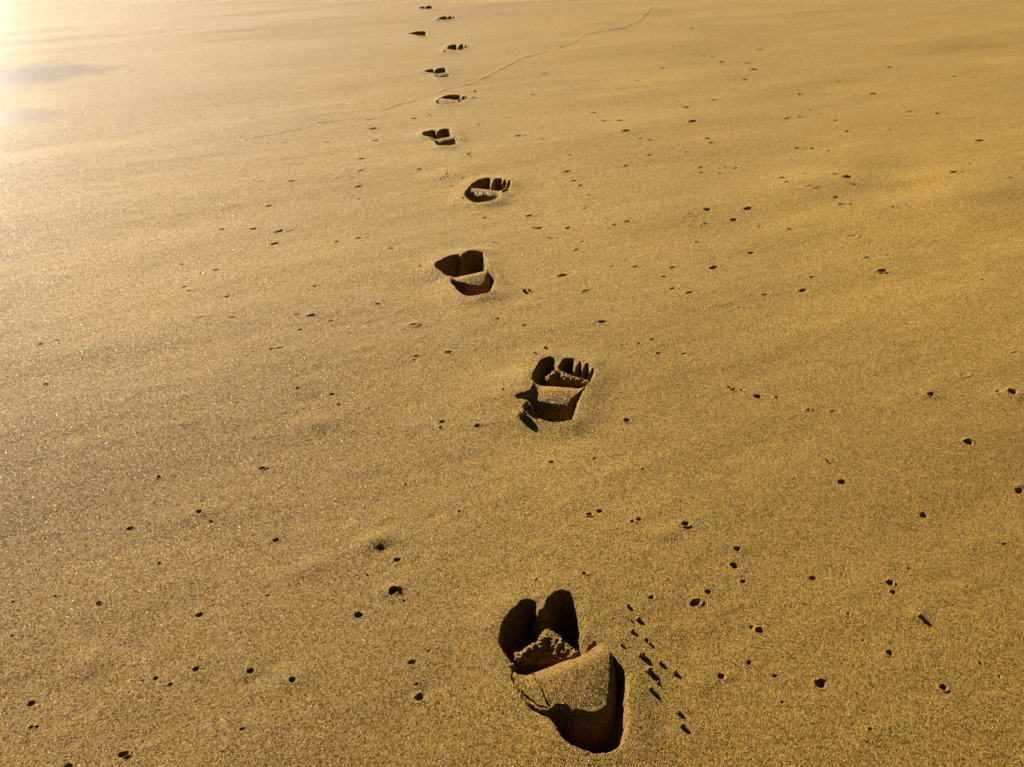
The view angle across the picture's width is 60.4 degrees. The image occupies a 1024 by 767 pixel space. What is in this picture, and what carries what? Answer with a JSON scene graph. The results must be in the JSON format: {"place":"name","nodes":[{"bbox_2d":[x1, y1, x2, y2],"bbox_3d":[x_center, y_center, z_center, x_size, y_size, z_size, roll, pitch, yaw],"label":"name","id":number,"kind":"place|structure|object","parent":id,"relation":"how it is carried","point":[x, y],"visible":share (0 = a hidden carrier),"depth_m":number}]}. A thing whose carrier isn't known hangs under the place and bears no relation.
{"place":"outdoors","nodes":[
{"label":"outdoors","id":0,"kind":"place"},
{"bbox_2d":[0,0,1023,766],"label":"sand","id":1,"kind":"structure","parent":0,"point":[134,168],"depth_m":1.72},
{"bbox_2d":[27,701,36,706],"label":"sand pit","id":2,"kind":"object","parent":1,"relation":"on","point":[31,703],"visible":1,"depth_m":1.06},
{"bbox_2d":[64,762,74,766],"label":"sand pit","id":3,"kind":"object","parent":1,"relation":"on","point":[70,764],"visible":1,"depth_m":0.98},
{"bbox_2d":[116,750,128,757],"bbox_3d":[-0.440,0.420,0.993,0.013,0.005,0.010,0,30,0],"label":"sand pit","id":4,"kind":"object","parent":1,"relation":"on","point":[121,754],"visible":1,"depth_m":0.99},
{"bbox_2d":[123,754,131,759],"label":"sand pit","id":5,"kind":"object","parent":1,"relation":"on","point":[128,757],"visible":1,"depth_m":0.99},
{"bbox_2d":[192,666,199,671],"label":"sand pit","id":6,"kind":"object","parent":1,"relation":"on","point":[196,669],"visible":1,"depth_m":1.10},
{"bbox_2d":[195,612,203,617],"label":"sand pit","id":7,"kind":"object","parent":1,"relation":"on","point":[200,614],"visible":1,"depth_m":1.19},
{"bbox_2d":[246,668,254,673],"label":"sand pit","id":8,"kind":"object","parent":1,"relation":"on","point":[250,671],"visible":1,"depth_m":1.10},
{"bbox_2d":[272,229,286,233],"bbox_3d":[-0.637,-0.416,2.414,0.047,0.004,0.020,-19,35,-29],"label":"sand pit","id":9,"kind":"object","parent":1,"relation":"on","point":[279,231],"visible":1,"depth_m":2.42},
{"bbox_2d":[287,677,295,682],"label":"sand pit","id":10,"kind":"object","parent":1,"relation":"on","point":[291,679],"visible":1,"depth_m":1.08},
{"bbox_2d":[354,612,363,617],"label":"sand pit","id":11,"kind":"object","parent":1,"relation":"on","point":[358,615],"visible":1,"depth_m":1.18},
{"bbox_2d":[389,586,397,594],"bbox_3d":[-0.163,0.287,1.212,0.012,0.010,0.012,0,30,0],"label":"sand pit","id":12,"kind":"object","parent":1,"relation":"on","point":[393,590],"visible":1,"depth_m":1.21},
{"bbox_2d":[407,659,415,664],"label":"sand pit","id":13,"kind":"object","parent":1,"relation":"on","point":[412,662],"visible":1,"depth_m":1.10},
{"bbox_2d":[407,323,419,325],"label":"sand pit","id":14,"kind":"object","parent":1,"relation":"on","point":[413,324],"visible":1,"depth_m":1.91},
{"bbox_2d":[408,31,429,36],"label":"footprint","id":15,"kind":"object","parent":1,"relation":"on","point":[421,33],"visible":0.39,"depth_m":5.34},
{"bbox_2d":[414,694,425,701],"bbox_3d":[-0.111,0.379,1.056,0.013,0.006,0.013,0,30,0],"label":"sand pit","id":16,"kind":"object","parent":1,"relation":"on","point":[418,697],"visible":1,"depth_m":1.06},
{"bbox_2d":[419,6,434,9],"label":"footprint","id":17,"kind":"object","parent":1,"relation":"on","point":[428,7],"visible":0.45,"depth_m":6.29},
{"bbox_2d":[425,68,450,76],"bbox_3d":[-0.359,-1.489,4.277,0.120,0.050,0.217,-8,31,-13],"label":"footprint","id":18,"kind":"object","parent":1,"relation":"on","point":[440,72],"visible":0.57,"depth_m":4.32},
{"bbox_2d":[421,128,457,145],"bbox_3d":[-0.265,-0.888,3.238,0.122,0.055,0.257,-7,31,-12],"label":"footprint","id":19,"kind":"object","parent":1,"relation":"on","point":[444,136],"visible":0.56,"depth_m":3.30},
{"bbox_2d":[436,16,454,20],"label":"footprint","id":20,"kind":"object","parent":1,"relation":"on","point":[442,18],"visible":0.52,"depth_m":5.87},
{"bbox_2d":[243,6,652,140],"bbox_3d":[0.107,-1.780,4.734,0.234,0.012,4.143,16,34,25],"label":"swash line","id":21,"kind":"object","parent":1,"relation":"on","point":[520,58],"visible":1,"depth_m":3.96},
{"bbox_2d":[435,95,467,104],"bbox_3d":[-0.259,-1.203,3.784,0.118,0.049,0.213,10,32,16],"label":"footprint","id":22,"kind":"object","parent":1,"relation":"on","point":[450,99],"visible":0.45,"depth_m":3.78},
{"bbox_2d":[443,44,468,51],"bbox_3d":[-0.308,-1.824,4.848,0.118,0.051,0.270,4,31,7],"label":"footprint","id":23,"kind":"object","parent":1,"relation":"on","point":[453,48],"visible":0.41,"depth_m":4.91},
{"bbox_2d":[433,250,497,295],"bbox_3d":[-0.111,-0.248,2.158,0.144,0.058,0.275,-7,31,-12],"label":"footprint","id":24,"kind":"object","parent":1,"relation":"on","point":[469,273],"visible":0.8,"depth_m":2.21},
{"bbox_2d":[463,177,511,202],"bbox_3d":[-0.081,-0.576,2.720,0.128,0.061,0.244,10,32,16],"label":"footprint","id":25,"kind":"object","parent":1,"relation":"on","point":[481,190],"visible":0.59,"depth_m":2.72},
{"bbox_2d":[517,410,527,417],"bbox_3d":[0.018,0.056,1.594,0.018,0.017,0.018,-27,40,-37],"label":"sand crumb","id":26,"kind":"object","parent":1,"relation":"on","point":[521,413],"visible":1,"depth_m":1.59},
{"bbox_2d":[521,400,528,408],"bbox_3d":[0.024,0.038,1.614,0.015,0.017,0.018,3,31,5],"label":"sand crumb","id":27,"kind":"object","parent":1,"relation":"on","point":[525,404],"visible":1,"depth_m":1.61},
{"bbox_2d":[556,273,569,276],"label":"sand pit","id":28,"kind":"object","parent":1,"relation":"on","point":[563,275],"visible":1,"depth_m":2.15},
{"bbox_2d":[596,320,610,323],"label":"sand pit","id":29,"kind":"object","parent":1,"relation":"on","point":[602,321],"visible":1,"depth_m":1.93},
{"bbox_2d":[638,651,644,657],"bbox_3d":[0.164,0.342,1.109,0.010,0.010,0.010,-26,39,-37],"label":"sand crumb","id":30,"kind":"object","parent":1,"relation":"on","point":[641,654],"visible":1,"depth_m":1.11},
{"bbox_2d":[645,666,652,672],"bbox_3d":[0.169,0.354,1.087,0.010,0.008,0.009,-17,34,-26],"label":"sand crumb","id":31,"kind":"object","parent":1,"relation":"on","point":[648,669],"visible":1,"depth_m":1.08},
{"bbox_2d":[648,595,655,599],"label":"sand pit","id":32,"kind":"object","parent":1,"relation":"on","point":[651,597],"visible":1,"depth_m":1.20},
{"bbox_2d":[679,722,685,728],"bbox_3d":[0.198,0.397,1.019,0.007,0.008,0.009,-14,33,-23],"label":"sand crumb","id":33,"kind":"object","parent":1,"relation":"on","point":[682,725],"visible":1,"depth_m":1.02},
{"bbox_2d":[681,521,689,525],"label":"sand pit","id":34,"kind":"object","parent":1,"relation":"on","point":[685,523],"visible":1,"depth_m":1.34},
{"bbox_2d":[690,600,700,606],"bbox_3d":[0.249,0.300,1.194,0.016,0.007,0.012,0,30,0],"label":"sand pit","id":35,"kind":"object","parent":1,"relation":"on","point":[694,603],"visible":1,"depth_m":1.20},
{"bbox_2d":[704,589,712,594],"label":"sand pit","id":36,"kind":"object","parent":1,"relation":"on","point":[708,591],"visible":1,"depth_m":1.22},
{"bbox_2d":[707,266,718,269],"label":"sand pit","id":37,"kind":"object","parent":1,"relation":"on","point":[712,267],"visible":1,"depth_m":2.20},
{"bbox_2d":[716,673,725,679],"bbox_3d":[0.258,0.362,1.085,0.012,0.005,0.011,0,30,0],"label":"sand pit","id":38,"kind":"object","parent":1,"relation":"on","point":[721,676],"visible":1,"depth_m":1.09},
{"bbox_2d":[730,562,738,568],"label":"sand pit","id":39,"kind":"object","parent":1,"relation":"on","point":[734,565],"visible":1,"depth_m":1.26},
{"bbox_2d":[733,546,741,550],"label":"sand pit","id":40,"kind":"object","parent":1,"relation":"on","point":[737,548],"visible":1,"depth_m":1.29},
{"bbox_2d":[743,206,753,209],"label":"sand pit","id":41,"kind":"object","parent":1,"relation":"on","point":[748,208],"visible":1,"depth_m":2.58},
{"bbox_2d":[753,394,761,398],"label":"sand pit","id":42,"kind":"object","parent":1,"relation":"on","point":[756,396],"visible":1,"depth_m":1.67},
{"bbox_2d":[755,628,765,633],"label":"sand pit","id":43,"kind":"object","parent":1,"relation":"on","point":[760,630],"visible":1,"depth_m":1.15},
{"bbox_2d":[797,288,809,292],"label":"sand pit","id":44,"kind":"object","parent":1,"relation":"on","point":[803,290],"visible":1,"depth_m":2.09},
{"bbox_2d":[802,185,815,187],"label":"sand pit","id":45,"kind":"object","parent":1,"relation":"on","point":[806,186],"visible":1,"depth_m":2.72},
{"bbox_2d":[809,575,816,580],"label":"sand pit","id":46,"kind":"object","parent":1,"relation":"on","point":[812,577],"visible":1,"depth_m":1.24},
{"bbox_2d":[815,679,827,687],"bbox_3d":[0.379,0.369,1.076,0.015,0.007,0.014,0,30,0],"label":"sand pit","id":47,"kind":"object","parent":1,"relation":"on","point":[821,683],"visible":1,"depth_m":1.08},
{"bbox_2d":[837,479,846,484],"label":"sand pit","id":48,"kind":"object","parent":1,"relation":"on","point":[841,481],"visible":1,"depth_m":1.44},
{"bbox_2d":[846,234,857,237],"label":"sand pit","id":49,"kind":"object","parent":1,"relation":"on","point":[852,236],"visible":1,"depth_m":2.39},
{"bbox_2d":[877,269,887,271],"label":"sand pit","id":50,"kind":"object","parent":1,"relation":"on","point":[881,270],"visible":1,"depth_m":2.19},
{"bbox_2d":[885,649,893,655],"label":"sand pit","id":51,"kind":"object","parent":1,"relation":"on","point":[889,652],"visible":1,"depth_m":1.12},
{"bbox_2d":[886,580,894,585],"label":"sand pit","id":52,"kind":"object","parent":1,"relation":"on","point":[890,582],"visible":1,"depth_m":1.23},
{"bbox_2d":[919,512,928,517],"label":"sand pit","id":53,"kind":"object","parent":1,"relation":"on","point":[923,515],"visible":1,"depth_m":1.37},
{"bbox_2d":[926,392,934,395],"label":"sand pit","id":54,"kind":"object","parent":1,"relation":"on","point":[930,393],"visible":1,"depth_m":1.67},
{"bbox_2d":[939,684,948,690],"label":"sand pit","id":55,"kind":"object","parent":1,"relation":"on","point":[944,687],"visible":1,"depth_m":1.07},
{"bbox_2d":[959,372,969,375],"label":"sand pit","id":56,"kind":"object","parent":1,"relation":"on","point":[964,374],"visible":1,"depth_m":1.74},
{"bbox_2d":[964,439,973,444],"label":"sand pit","id":57,"kind":"object","parent":1,"relation":"on","point":[969,441],"visible":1,"depth_m":1.53},
{"bbox_2d":[1007,388,1019,393],"bbox_3d":[0.953,0.018,1.674,0.026,0.010,0.021,0,30,0],"label":"sand pit","id":58,"kind":"object","parent":1,"relation":"on","point":[1013,391],"visible":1,"depth_m":1.68},
{"bbox_2d":[1014,487,1023,493],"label":"sand pit","id":59,"kind":"object","parent":1,"relation":"on","point":[1019,490],"visible":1,"depth_m":1.42},
{"label":"beach","id":60,"kind":"structure","parent":0,"visible":0},
{"bbox_2d":[515,356,595,422],"bbox_3d":[0.085,0.024,1.694,0.129,0.061,0.241,9,32,16],"label":"footprint","id":61,"kind":"object","parent":60,"relation":"on","point":[556,404],"visible":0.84,"depth_m":1.66},
{"bbox_2d":[545,368,588,386],"bbox_3d":[0.109,-0.003,1.730,0.083,0.027,0.058,18,35,27],"label":"sand heap","id":62,"kind":"object","parent":61,"relation":"in","point":[559,377],"visible":0.99,"depth_m":1.73},
{"bbox_2d":[496,589,630,755],"bbox_3d":[0.066,0.378,1.103,0.141,0.086,0.260,-12,32,-20],"label":"footprint","id":63,"kind":"object","parent":60,"relation":"on","point":[581,702],"visible":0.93,"depth_m":1.07},
{"bbox_2d":[509,663,514,668],"bbox_3d":[0.000,0.350,1.089,0.009,0.007,0.007,2,30,4],"label":"sand crumb","id":64,"kind":"object","parent":63,"relation":"on","point":[512,665],"visible":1,"depth_m":1.09},
{"bbox_2d":[513,629,580,665],"bbox_3d":[0.044,0.352,1.125,0.073,0.028,0.064,-26,39,-37],"label":"sand heap","id":65,"kind":"object","parent":63,"relation":"in","point":[549,647],"visible":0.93,"depth_m":1.12}
]}

